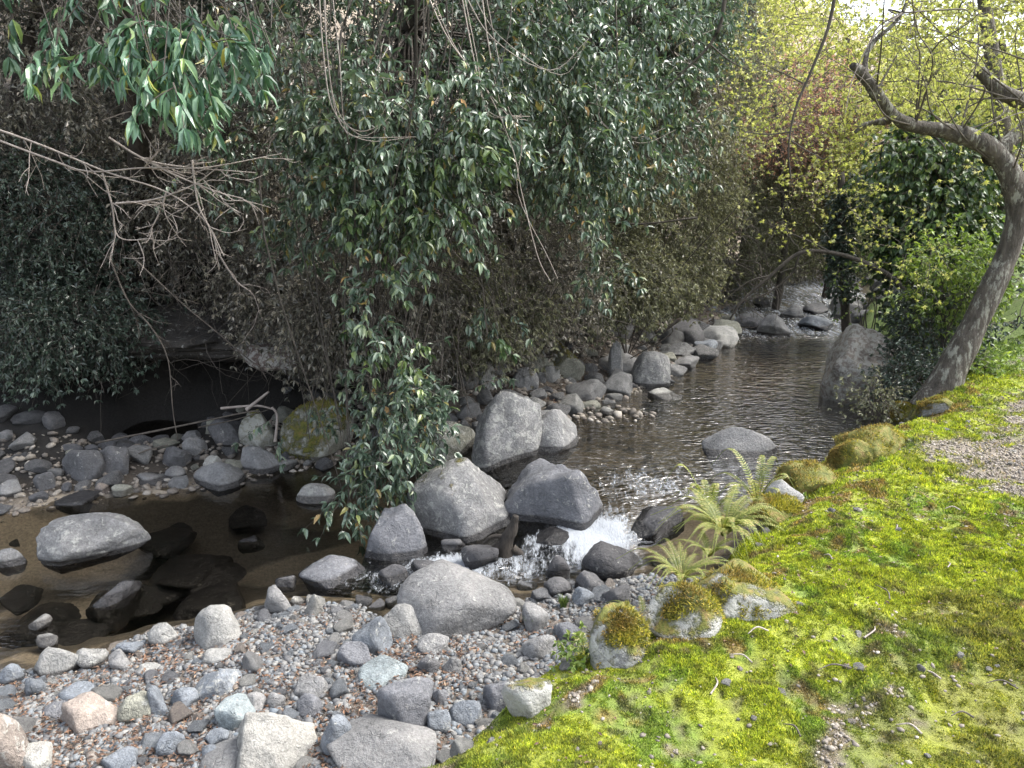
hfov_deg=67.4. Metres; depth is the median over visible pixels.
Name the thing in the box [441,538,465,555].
stone
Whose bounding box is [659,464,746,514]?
fern
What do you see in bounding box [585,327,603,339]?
stone
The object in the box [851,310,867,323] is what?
rock
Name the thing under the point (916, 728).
twig
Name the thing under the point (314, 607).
stone
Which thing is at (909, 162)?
ivy tree
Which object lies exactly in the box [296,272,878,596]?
stream water
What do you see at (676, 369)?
stone
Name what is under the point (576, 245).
shrub
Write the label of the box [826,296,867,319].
rock
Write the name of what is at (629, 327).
stone
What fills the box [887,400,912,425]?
rock
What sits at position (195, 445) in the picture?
stone
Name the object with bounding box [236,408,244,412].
stone
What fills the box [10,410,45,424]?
stone
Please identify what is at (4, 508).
stone
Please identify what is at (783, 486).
rock
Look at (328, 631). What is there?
cobble
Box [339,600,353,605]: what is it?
cobble
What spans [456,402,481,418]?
stone
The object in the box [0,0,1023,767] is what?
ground
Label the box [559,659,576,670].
pebble
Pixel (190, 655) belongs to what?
cobble
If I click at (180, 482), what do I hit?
stone
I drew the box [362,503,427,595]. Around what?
boulder
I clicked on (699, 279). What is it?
shrub
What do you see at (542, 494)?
boulder
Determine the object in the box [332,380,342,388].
stone
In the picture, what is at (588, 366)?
stone
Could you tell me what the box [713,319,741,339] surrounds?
rock
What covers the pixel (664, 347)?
stone
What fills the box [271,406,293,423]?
stone
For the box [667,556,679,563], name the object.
stone
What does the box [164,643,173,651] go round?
cobble
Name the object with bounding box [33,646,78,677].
stone
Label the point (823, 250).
branch
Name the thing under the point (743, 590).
rock
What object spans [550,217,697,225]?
branch
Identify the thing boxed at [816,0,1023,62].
sky
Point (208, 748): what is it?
stone
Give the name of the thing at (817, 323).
rock
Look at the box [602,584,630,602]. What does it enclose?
stone
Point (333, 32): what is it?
shrub
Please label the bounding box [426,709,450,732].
stone
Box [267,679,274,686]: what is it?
cobble
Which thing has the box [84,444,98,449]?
stone
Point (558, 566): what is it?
stone
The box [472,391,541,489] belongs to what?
boulder
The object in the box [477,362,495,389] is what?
rock
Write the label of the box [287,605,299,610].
cobble
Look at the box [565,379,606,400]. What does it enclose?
stone
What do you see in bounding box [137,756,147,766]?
cobble
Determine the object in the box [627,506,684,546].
stone
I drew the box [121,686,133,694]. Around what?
cobble
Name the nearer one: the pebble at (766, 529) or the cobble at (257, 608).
the pebble at (766, 529)
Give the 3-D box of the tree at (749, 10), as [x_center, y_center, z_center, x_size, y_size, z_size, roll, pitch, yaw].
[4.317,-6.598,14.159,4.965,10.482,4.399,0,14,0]
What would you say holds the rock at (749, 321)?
on the ground
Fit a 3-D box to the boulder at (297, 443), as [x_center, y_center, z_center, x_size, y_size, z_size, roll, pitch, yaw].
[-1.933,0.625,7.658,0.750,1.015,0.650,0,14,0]
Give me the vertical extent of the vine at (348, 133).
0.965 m
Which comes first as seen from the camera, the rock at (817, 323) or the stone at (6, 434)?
the stone at (6, 434)
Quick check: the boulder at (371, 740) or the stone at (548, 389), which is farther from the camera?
the stone at (548, 389)
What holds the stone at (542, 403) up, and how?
in the stream water
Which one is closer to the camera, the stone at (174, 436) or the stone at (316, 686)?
the stone at (316, 686)
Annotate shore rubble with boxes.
[0,321,692,522]
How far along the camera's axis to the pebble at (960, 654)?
2.72 m
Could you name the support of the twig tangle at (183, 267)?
on the ground
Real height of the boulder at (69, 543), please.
0.423 m
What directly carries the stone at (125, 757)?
on the gravel at (469, 655)
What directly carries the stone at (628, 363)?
on the ground
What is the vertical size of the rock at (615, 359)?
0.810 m
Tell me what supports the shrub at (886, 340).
on the ground
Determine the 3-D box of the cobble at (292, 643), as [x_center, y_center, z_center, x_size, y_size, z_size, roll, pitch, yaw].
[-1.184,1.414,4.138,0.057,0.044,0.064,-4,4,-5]
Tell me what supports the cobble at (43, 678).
on the gravel at (469, 655)
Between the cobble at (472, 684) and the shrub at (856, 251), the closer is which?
the cobble at (472, 684)
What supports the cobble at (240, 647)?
on the gravel at (469, 655)
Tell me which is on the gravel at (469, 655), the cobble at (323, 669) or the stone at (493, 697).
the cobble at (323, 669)
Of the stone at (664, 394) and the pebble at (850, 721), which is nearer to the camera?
the pebble at (850, 721)
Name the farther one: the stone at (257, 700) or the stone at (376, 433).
the stone at (376, 433)
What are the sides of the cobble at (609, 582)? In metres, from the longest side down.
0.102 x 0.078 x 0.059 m
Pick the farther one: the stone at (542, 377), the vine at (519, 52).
the stone at (542, 377)
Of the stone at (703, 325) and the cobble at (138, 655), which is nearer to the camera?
the cobble at (138, 655)
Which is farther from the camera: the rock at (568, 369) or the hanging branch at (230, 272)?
the rock at (568, 369)
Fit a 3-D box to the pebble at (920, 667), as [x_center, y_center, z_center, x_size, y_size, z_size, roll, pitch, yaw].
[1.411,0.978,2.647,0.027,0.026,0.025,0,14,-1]
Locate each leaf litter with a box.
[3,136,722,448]
[517,344,1023,762]
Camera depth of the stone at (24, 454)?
6.93 m
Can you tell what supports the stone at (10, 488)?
on the ground
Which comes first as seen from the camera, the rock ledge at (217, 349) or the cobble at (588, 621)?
the cobble at (588, 621)
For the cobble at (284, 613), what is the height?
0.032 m
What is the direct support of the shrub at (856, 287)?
on the ground
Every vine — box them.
[319,0,392,135]
[324,0,409,141]
[375,39,387,81]
[429,0,557,281]
[462,0,529,118]
[467,0,588,74]
[482,0,524,119]
[595,84,674,142]
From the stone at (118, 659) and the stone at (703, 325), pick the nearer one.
the stone at (118, 659)
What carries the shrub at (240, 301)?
on the ground
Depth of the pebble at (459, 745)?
2.53 m
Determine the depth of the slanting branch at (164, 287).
7.04 m
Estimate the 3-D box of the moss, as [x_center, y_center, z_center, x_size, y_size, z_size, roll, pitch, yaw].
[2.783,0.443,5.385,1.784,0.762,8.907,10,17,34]
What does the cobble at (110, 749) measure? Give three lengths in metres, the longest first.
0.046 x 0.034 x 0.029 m
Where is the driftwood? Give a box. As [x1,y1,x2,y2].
[483,514,530,570]
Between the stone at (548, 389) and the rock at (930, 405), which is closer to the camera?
the rock at (930, 405)
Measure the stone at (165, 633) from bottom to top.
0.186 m
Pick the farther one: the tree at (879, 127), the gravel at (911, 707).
the tree at (879, 127)
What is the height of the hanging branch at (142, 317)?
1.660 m
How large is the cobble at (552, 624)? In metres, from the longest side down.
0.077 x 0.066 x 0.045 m
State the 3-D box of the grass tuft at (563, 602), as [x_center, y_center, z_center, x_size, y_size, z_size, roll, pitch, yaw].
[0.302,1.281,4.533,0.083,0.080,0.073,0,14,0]
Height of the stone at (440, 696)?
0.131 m
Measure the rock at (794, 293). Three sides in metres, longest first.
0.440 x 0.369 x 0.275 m
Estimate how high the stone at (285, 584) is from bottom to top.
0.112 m
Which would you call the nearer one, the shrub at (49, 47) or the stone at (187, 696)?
the stone at (187, 696)
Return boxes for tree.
[0,0,318,244]
[9,0,47,229]
[63,3,90,137]
[152,0,183,229]
[154,0,738,556]
[658,36,798,267]
[691,0,1023,404]
[703,34,895,313]
[716,0,816,230]
[724,122,887,304]
[725,0,956,255]
[737,0,757,283]
[742,130,876,230]
[806,18,1023,225]
[821,0,1023,328]
[842,105,1023,336]
[873,0,1023,165]
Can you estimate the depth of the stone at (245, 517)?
6.42 m
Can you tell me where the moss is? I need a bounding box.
[423,335,1023,767]
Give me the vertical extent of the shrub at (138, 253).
2.559 m
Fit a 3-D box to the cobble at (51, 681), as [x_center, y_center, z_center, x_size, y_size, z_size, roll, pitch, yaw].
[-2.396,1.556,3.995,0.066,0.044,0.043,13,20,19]
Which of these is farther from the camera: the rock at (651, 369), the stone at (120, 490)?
the rock at (651, 369)
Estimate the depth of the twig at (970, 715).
2.46 m
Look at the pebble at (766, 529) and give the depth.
3.93 m
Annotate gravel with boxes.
[0,572,702,767]
[443,337,1023,767]
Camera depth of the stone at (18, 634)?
4.83 m
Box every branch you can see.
[0,129,298,275]
[108,180,191,255]
[108,256,178,441]
[125,259,197,301]
[131,256,287,383]
[162,161,213,197]
[217,252,272,341]
[304,229,339,261]
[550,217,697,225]
[630,319,678,358]
[633,23,728,88]
[665,0,748,89]
[723,224,911,319]
[742,0,835,178]
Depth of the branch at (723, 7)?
5.94 m
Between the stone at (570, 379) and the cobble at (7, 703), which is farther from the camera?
the stone at (570, 379)
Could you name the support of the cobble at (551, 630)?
on the gravel at (469, 655)
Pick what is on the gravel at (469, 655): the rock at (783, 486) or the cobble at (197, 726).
the cobble at (197, 726)
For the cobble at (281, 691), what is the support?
on the gravel at (469, 655)
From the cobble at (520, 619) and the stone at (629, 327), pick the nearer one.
the cobble at (520, 619)
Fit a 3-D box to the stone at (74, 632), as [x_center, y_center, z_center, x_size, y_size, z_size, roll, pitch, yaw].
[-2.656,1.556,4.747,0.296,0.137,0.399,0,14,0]
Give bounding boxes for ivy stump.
[818,168,864,331]
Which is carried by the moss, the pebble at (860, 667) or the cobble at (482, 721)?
the pebble at (860, 667)
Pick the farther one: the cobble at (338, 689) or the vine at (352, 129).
the vine at (352, 129)
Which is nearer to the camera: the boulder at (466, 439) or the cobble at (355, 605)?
the cobble at (355, 605)
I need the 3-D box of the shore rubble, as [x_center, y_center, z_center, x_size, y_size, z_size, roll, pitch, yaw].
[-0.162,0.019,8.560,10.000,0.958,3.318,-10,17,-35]
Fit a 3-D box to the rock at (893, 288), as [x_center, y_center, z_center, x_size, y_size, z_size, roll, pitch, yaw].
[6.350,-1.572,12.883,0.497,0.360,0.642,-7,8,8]
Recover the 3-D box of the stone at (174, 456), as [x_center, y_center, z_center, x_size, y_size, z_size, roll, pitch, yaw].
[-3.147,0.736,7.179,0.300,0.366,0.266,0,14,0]
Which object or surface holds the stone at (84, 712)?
on the ground
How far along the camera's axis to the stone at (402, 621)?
4.26 m
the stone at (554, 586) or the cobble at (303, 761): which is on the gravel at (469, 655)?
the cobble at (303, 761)
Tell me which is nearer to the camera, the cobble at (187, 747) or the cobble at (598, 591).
the cobble at (187, 747)
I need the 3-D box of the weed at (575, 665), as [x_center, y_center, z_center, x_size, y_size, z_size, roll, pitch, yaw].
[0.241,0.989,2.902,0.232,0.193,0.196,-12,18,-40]
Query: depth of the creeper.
5.13 m
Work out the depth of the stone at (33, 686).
3.84 m
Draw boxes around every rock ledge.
[0,297,281,363]
[234,333,319,371]
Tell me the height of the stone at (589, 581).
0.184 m
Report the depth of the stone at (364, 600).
4.80 m
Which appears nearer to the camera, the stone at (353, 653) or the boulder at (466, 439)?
the stone at (353, 653)
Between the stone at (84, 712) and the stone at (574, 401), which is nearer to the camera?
the stone at (84, 712)
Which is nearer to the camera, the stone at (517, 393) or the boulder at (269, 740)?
the boulder at (269, 740)
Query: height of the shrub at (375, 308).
2.651 m
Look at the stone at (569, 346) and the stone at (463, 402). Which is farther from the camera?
the stone at (569, 346)
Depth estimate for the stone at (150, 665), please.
4.05 m
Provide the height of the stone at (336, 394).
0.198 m
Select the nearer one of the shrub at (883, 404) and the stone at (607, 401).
the shrub at (883, 404)
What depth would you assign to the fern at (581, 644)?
3.14 m
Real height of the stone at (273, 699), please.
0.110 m
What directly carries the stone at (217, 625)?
on the ground
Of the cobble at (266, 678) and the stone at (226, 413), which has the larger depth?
the stone at (226, 413)
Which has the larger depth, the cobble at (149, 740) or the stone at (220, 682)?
the stone at (220, 682)
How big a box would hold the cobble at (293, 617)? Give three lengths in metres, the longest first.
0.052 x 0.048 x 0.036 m
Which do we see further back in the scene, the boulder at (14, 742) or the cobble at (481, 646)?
the cobble at (481, 646)
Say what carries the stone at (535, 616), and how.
on the ground
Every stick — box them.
[95,410,258,443]
[129,444,167,459]
[198,409,268,427]
[220,405,271,409]
[245,391,268,410]
[271,407,278,441]
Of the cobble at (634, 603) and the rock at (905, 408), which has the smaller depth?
the cobble at (634, 603)
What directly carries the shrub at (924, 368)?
on the ground
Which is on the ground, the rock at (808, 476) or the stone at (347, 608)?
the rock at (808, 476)
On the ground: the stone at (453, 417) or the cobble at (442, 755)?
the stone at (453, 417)
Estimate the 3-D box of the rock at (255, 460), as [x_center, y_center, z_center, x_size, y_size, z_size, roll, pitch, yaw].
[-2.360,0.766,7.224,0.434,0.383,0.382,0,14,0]
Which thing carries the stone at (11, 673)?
on the ground
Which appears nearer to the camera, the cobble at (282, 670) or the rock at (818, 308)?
the cobble at (282, 670)
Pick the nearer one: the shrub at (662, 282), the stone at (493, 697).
the stone at (493, 697)
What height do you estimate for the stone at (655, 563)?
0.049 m
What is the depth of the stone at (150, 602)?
5.17 m
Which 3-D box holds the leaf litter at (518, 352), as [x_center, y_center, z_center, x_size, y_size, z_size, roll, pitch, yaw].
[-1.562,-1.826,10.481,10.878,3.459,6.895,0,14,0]
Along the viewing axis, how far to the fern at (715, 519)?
3.97 m
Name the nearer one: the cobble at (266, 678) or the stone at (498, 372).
the cobble at (266, 678)
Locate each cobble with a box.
[0,684,16,696]
[0,695,10,699]
[0,698,17,712]
[12,717,36,734]
[37,675,46,680]
[47,679,57,683]
[91,684,122,700]
[100,674,109,679]
[105,746,115,751]
[112,678,124,684]
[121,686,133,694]
[134,652,143,658]
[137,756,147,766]
[141,732,162,751]
[144,669,157,680]
[161,670,178,683]
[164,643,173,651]
[168,701,193,724]
[177,740,199,755]
[182,638,189,643]
[184,651,194,662]
[186,719,209,732]
[191,658,199,664]
[192,712,204,720]
[216,662,223,668]
[234,643,246,654]
[235,611,244,618]
[239,633,248,639]
[239,674,255,687]
[242,651,265,671]
[251,628,259,633]
[253,687,263,693]
[254,605,263,610]
[257,608,270,621]
[260,642,272,653]
[260,676,269,682]
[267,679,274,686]
[275,688,285,695]
[277,667,285,672]
[278,611,289,617]
[280,623,297,633]
[281,707,298,719]
[283,650,293,656]
[286,642,297,647]
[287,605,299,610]
[290,615,298,619]
[294,756,312,767]
[306,594,325,605]
[312,640,338,658]
[313,659,322,666]
[320,664,330,673]
[324,678,333,684]
[325,628,333,634]
[325,702,334,710]
[326,659,338,667]
[328,632,340,643]
[329,678,349,699]
[330,605,343,613]
[332,711,343,715]
[333,618,353,632]
[334,610,352,622]
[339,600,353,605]
[350,603,358,608]
[354,692,366,697]
[436,748,449,762]
[459,681,467,690]
[468,681,476,687]
[470,694,477,699]
[474,643,486,649]
[474,718,493,727]
[484,637,495,640]
[491,711,499,718]
[501,620,518,631]
[501,654,517,666]
[515,598,524,608]
[516,663,530,673]
[518,613,523,622]
[531,587,550,600]
[537,603,547,607]
[546,628,555,635]
[549,621,559,626]
[574,616,593,628]
[580,625,590,632]
[588,606,594,611]
[592,585,609,602]
[605,578,615,586]
[631,601,641,608]
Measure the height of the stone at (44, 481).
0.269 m
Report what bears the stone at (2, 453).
on the ground
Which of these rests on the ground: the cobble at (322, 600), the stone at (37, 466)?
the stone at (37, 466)
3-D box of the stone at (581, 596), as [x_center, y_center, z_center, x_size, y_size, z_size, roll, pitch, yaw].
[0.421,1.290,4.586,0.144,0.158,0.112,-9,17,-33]
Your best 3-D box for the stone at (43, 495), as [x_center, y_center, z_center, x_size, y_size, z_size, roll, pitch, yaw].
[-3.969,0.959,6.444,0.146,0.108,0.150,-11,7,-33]
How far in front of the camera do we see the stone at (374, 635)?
4.03 m
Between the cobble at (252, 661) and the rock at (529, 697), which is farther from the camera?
the cobble at (252, 661)
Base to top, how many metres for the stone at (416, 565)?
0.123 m
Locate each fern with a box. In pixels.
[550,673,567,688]
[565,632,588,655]
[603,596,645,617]
[617,538,727,588]
[652,484,792,561]
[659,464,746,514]
[662,528,744,573]
[709,448,794,500]
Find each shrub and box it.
[0,0,203,243]
[0,0,329,148]
[0,114,149,313]
[0,250,186,411]
[1,0,349,271]
[61,125,329,316]
[169,202,561,453]
[171,0,539,228]
[183,203,381,401]
[184,9,384,299]
[255,227,484,415]
[284,217,522,395]
[311,0,640,259]
[347,186,656,402]
[359,226,591,383]
[398,170,638,388]
[462,100,701,315]
[488,0,747,258]
[516,205,707,352]
[532,0,779,353]
[600,0,797,240]
[604,89,774,320]
[614,225,743,329]
[665,155,811,310]
[727,241,824,298]
[751,201,883,288]
[820,253,895,329]
[827,364,916,430]
[860,338,980,408]
[877,272,984,373]
[879,268,1010,362]
[889,213,1023,351]
[938,331,1023,378]
[952,119,1023,299]
[985,274,1023,343]
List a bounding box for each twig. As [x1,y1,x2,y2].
[710,677,717,693]
[729,653,752,662]
[748,626,768,633]
[783,723,800,736]
[818,663,851,669]
[864,626,875,637]
[896,723,921,733]
[951,710,973,717]
[986,679,1017,688]
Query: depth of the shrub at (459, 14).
8.14 m
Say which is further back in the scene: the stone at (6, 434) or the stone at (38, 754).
the stone at (6, 434)
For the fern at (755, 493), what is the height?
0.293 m
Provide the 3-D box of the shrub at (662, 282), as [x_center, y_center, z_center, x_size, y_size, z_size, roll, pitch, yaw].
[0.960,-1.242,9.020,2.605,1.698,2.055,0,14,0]
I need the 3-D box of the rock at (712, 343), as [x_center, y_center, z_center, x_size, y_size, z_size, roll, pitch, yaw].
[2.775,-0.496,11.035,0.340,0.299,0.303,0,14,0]
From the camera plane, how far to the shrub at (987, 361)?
6.95 m
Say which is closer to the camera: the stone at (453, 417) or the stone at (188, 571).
the stone at (188, 571)
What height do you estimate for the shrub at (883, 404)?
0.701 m
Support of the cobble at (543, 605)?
on the gravel at (469, 655)
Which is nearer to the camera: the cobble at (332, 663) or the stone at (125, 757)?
the stone at (125, 757)
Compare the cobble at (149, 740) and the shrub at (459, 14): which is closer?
the cobble at (149, 740)
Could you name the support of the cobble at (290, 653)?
on the gravel at (469, 655)
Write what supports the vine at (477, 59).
hanging from the evergreen tree at (374, 166)
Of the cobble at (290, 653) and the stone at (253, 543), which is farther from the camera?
the stone at (253, 543)
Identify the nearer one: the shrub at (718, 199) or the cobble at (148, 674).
the cobble at (148, 674)
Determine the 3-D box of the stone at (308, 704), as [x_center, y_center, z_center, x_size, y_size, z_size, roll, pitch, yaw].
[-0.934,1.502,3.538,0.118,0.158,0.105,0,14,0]
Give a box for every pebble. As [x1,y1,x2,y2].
[450,737,473,757]
[486,737,494,743]
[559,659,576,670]
[720,678,730,686]
[760,527,769,533]
[778,687,785,695]
[795,601,805,605]
[847,718,855,723]
[853,662,864,671]
[855,630,861,636]
[917,664,925,671]
[957,651,963,657]
[985,666,992,671]
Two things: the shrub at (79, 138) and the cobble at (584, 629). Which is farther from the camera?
the shrub at (79, 138)
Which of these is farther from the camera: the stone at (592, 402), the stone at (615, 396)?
the stone at (615, 396)
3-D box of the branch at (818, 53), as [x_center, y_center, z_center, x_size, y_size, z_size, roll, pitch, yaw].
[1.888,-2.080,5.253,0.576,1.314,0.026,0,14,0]
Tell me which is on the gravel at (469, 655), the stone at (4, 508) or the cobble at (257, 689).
the cobble at (257, 689)
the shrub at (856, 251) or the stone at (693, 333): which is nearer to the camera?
the stone at (693, 333)
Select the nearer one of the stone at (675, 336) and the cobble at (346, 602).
the cobble at (346, 602)
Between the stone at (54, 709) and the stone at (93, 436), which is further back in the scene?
the stone at (93, 436)
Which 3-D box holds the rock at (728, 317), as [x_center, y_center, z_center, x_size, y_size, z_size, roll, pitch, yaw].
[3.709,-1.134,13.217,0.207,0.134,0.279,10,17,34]
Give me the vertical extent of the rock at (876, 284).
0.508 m
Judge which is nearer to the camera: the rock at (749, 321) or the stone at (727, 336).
the stone at (727, 336)
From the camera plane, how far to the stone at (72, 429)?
7.46 m
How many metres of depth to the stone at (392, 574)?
5.07 m
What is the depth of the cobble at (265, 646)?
4.08 m
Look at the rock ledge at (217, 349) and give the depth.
7.95 m
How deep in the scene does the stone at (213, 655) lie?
4.04 m
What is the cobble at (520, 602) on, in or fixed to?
on the gravel at (469, 655)
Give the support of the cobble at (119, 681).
on the gravel at (469, 655)
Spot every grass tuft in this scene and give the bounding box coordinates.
[557,594,569,607]
[766,518,778,530]
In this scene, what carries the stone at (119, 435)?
on the ground
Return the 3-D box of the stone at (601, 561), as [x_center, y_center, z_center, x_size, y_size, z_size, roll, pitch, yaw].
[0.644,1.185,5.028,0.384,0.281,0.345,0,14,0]
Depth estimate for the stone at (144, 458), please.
7.08 m
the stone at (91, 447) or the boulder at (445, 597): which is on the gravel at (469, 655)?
the boulder at (445, 597)
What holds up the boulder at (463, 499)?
on the ground
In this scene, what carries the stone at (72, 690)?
on the gravel at (469, 655)
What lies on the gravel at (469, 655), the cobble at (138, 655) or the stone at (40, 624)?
the cobble at (138, 655)
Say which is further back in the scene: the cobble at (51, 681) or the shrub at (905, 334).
the shrub at (905, 334)
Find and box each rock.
[62,449,105,481]
[100,446,129,474]
[207,418,240,444]
[238,409,277,448]
[240,446,279,474]
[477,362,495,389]
[501,677,551,718]
[512,367,538,390]
[543,365,559,382]
[548,341,584,380]
[585,599,652,669]
[607,340,622,372]
[631,351,670,389]
[640,579,726,639]
[667,342,695,355]
[692,558,800,622]
[693,339,717,348]
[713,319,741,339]
[721,315,734,320]
[734,316,759,337]
[735,313,763,320]
[748,491,804,530]
[752,297,770,313]
[757,314,790,349]
[764,479,803,501]
[772,458,839,496]
[779,304,803,326]
[788,291,803,300]
[797,299,817,310]
[798,315,833,336]
[802,293,820,300]
[803,302,827,318]
[824,437,874,469]
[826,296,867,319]
[831,300,862,324]
[833,422,907,457]
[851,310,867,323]
[869,279,883,291]
[873,285,899,296]
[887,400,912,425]
[915,394,953,417]
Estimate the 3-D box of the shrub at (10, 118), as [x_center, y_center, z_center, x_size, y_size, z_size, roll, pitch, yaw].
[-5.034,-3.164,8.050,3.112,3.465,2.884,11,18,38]
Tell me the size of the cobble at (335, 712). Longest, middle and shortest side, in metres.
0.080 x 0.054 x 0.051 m
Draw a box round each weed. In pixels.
[549,621,589,672]
[803,486,821,500]
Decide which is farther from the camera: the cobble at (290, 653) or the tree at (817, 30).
the tree at (817, 30)
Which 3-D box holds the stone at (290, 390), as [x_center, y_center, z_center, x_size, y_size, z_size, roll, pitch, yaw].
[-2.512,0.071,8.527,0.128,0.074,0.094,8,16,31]
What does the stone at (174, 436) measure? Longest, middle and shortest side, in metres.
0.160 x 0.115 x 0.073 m
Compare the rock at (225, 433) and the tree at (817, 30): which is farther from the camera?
the tree at (817, 30)
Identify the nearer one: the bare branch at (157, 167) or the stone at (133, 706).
the stone at (133, 706)
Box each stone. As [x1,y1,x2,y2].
[0,404,17,422]
[0,430,13,439]
[0,450,4,458]
[0,458,15,473]
[0,473,18,483]
[0,479,22,497]
[0,504,12,514]
[0,548,26,575]
[0,584,43,615]
[0,602,81,648]
[0,663,24,685]
[8,432,36,450]
[9,539,19,546]
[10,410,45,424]
[20,452,29,456]
[23,741,53,767]
[24,459,52,473]
[24,678,45,695]
[28,491,48,501]
[28,613,51,634]
[33,471,55,490]
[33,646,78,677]
[36,633,57,650]
[42,411,65,429]
[42,700,65,718]
[47,468,63,476]
[54,490,99,514]
[57,619,110,645]
[59,681,93,700]
[60,691,117,733]
[61,482,71,491]
[63,443,83,450]
[66,426,79,433]
[74,480,91,490]
[76,648,108,669]
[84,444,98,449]
[85,580,143,634]
[87,430,104,441]
[89,584,166,619]
[94,483,110,493]
[95,470,123,486]
[97,440,116,448]
[100,746,137,767]
[108,648,130,670]
[110,484,133,497]
[111,433,128,442]
[115,641,143,655]
[116,440,134,447]
[117,690,150,722]
[127,435,150,444]
[128,445,152,464]
[136,472,167,485]
[136,662,160,672]
[138,527,196,559]
[147,685,168,715]
[148,568,189,604]
[148,622,179,646]
[149,435,168,442]
[152,437,179,448]
[155,554,233,588]
[155,731,184,756]
[162,447,191,466]
[165,465,185,478]
[168,475,188,488]
[170,434,181,439]
[170,522,192,530]
[170,687,198,706]
[172,581,245,620]
[181,430,201,440]
[182,437,207,455]
[188,561,246,593]
[191,464,199,470]
[192,455,199,460]
[193,462,244,496]
[193,604,241,649]
[195,669,242,700]
[199,738,238,767]
[201,648,231,663]
[202,744,215,755]
[203,455,221,465]
[205,420,213,433]
[205,727,228,743]
[214,693,255,729]
[221,447,239,455]
[222,412,232,417]
[224,459,243,469]
[229,505,266,529]
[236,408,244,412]
[238,535,264,553]
[246,691,266,709]
[264,585,291,613]
[266,692,285,707]
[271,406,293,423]
[275,575,296,592]
[279,459,298,471]
[281,451,289,459]
[283,387,291,393]
[290,596,305,605]
[294,673,327,696]
[296,483,335,509]
[296,693,321,717]
[298,555,366,596]
[303,460,311,465]
[305,594,323,615]
[306,390,322,400]
[315,457,332,471]
[320,714,351,756]
[327,389,351,404]
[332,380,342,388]
[337,641,370,666]
[343,606,352,610]
[351,411,361,421]
[352,616,392,654]
[355,594,372,605]
[358,655,407,689]
[366,430,377,440]
[368,598,385,610]
[378,564,407,591]
[383,603,421,638]
[385,596,396,608]
[411,560,433,571]
[416,633,448,654]
[417,657,439,675]
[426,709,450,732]
[432,689,449,704]
[441,413,457,421]
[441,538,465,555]
[442,656,461,673]
[449,700,482,726]
[452,372,479,389]
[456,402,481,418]
[460,396,474,405]
[460,419,471,427]
[461,544,498,572]
[472,421,477,430]
[476,388,492,404]
[483,680,508,711]
[490,361,507,374]
[494,378,503,387]
[498,389,525,396]
[516,580,537,590]
[522,355,553,371]
[522,601,548,631]
[522,634,556,658]
[529,388,546,398]
[530,397,545,407]
[532,526,575,550]
[537,372,547,382]
[541,410,549,415]
[542,386,552,392]
[543,577,572,596]
[545,403,570,415]
[545,556,569,580]
[549,392,563,400]
[553,622,579,640]
[559,393,583,415]
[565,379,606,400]
[566,341,574,349]
[566,376,575,383]
[572,587,593,605]
[574,570,605,591]
[581,541,638,580]
[582,348,597,355]
[583,400,600,411]
[584,363,597,372]
[584,372,604,383]
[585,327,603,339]
[598,349,636,373]
[600,406,614,417]
[602,399,616,407]
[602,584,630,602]
[604,310,633,339]
[604,371,632,396]
[604,393,622,401]
[608,369,621,377]
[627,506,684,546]
[637,345,647,351]
[637,558,650,567]
[639,330,655,342]
[648,387,682,405]
[651,561,661,566]
[657,329,684,344]
[658,344,670,350]
[663,352,676,361]
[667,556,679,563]
[669,319,703,343]
[670,364,686,377]
[674,356,698,368]
[690,318,709,329]
[693,344,718,361]
[703,326,738,353]
[703,338,723,350]
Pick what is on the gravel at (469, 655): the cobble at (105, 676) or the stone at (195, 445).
the cobble at (105, 676)
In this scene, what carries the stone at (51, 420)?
on the ground
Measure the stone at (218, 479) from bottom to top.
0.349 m
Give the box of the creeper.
[296,0,520,435]
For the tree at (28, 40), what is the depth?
8.31 m
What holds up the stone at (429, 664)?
on the gravel at (469, 655)
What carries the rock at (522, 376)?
on the ground
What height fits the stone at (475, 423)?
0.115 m
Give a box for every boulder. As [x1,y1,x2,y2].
[0,713,28,767]
[36,512,150,573]
[236,712,316,767]
[280,397,353,461]
[326,713,436,767]
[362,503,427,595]
[377,676,433,725]
[396,559,516,637]
[407,457,510,573]
[420,421,474,468]
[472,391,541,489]
[504,458,603,565]
[536,409,578,464]
[701,427,778,484]
[820,323,899,407]
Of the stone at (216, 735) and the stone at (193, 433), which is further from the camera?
the stone at (193, 433)
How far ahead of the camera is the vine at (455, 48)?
4.96 m
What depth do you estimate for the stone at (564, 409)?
7.80 m
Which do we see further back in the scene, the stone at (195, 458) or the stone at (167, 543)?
the stone at (195, 458)
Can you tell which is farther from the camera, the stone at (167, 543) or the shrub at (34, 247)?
the shrub at (34, 247)
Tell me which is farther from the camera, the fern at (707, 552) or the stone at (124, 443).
the stone at (124, 443)
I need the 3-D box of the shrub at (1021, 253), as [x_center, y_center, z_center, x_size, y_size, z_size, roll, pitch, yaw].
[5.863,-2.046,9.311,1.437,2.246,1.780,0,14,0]
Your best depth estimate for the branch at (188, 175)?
7.49 m
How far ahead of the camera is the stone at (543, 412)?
7.54 m
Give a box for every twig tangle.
[0,131,379,439]
[663,184,815,349]
[707,127,879,291]
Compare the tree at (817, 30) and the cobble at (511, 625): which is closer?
the cobble at (511, 625)
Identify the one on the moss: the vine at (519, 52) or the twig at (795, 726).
the twig at (795, 726)
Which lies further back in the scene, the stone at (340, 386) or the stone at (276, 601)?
the stone at (340, 386)

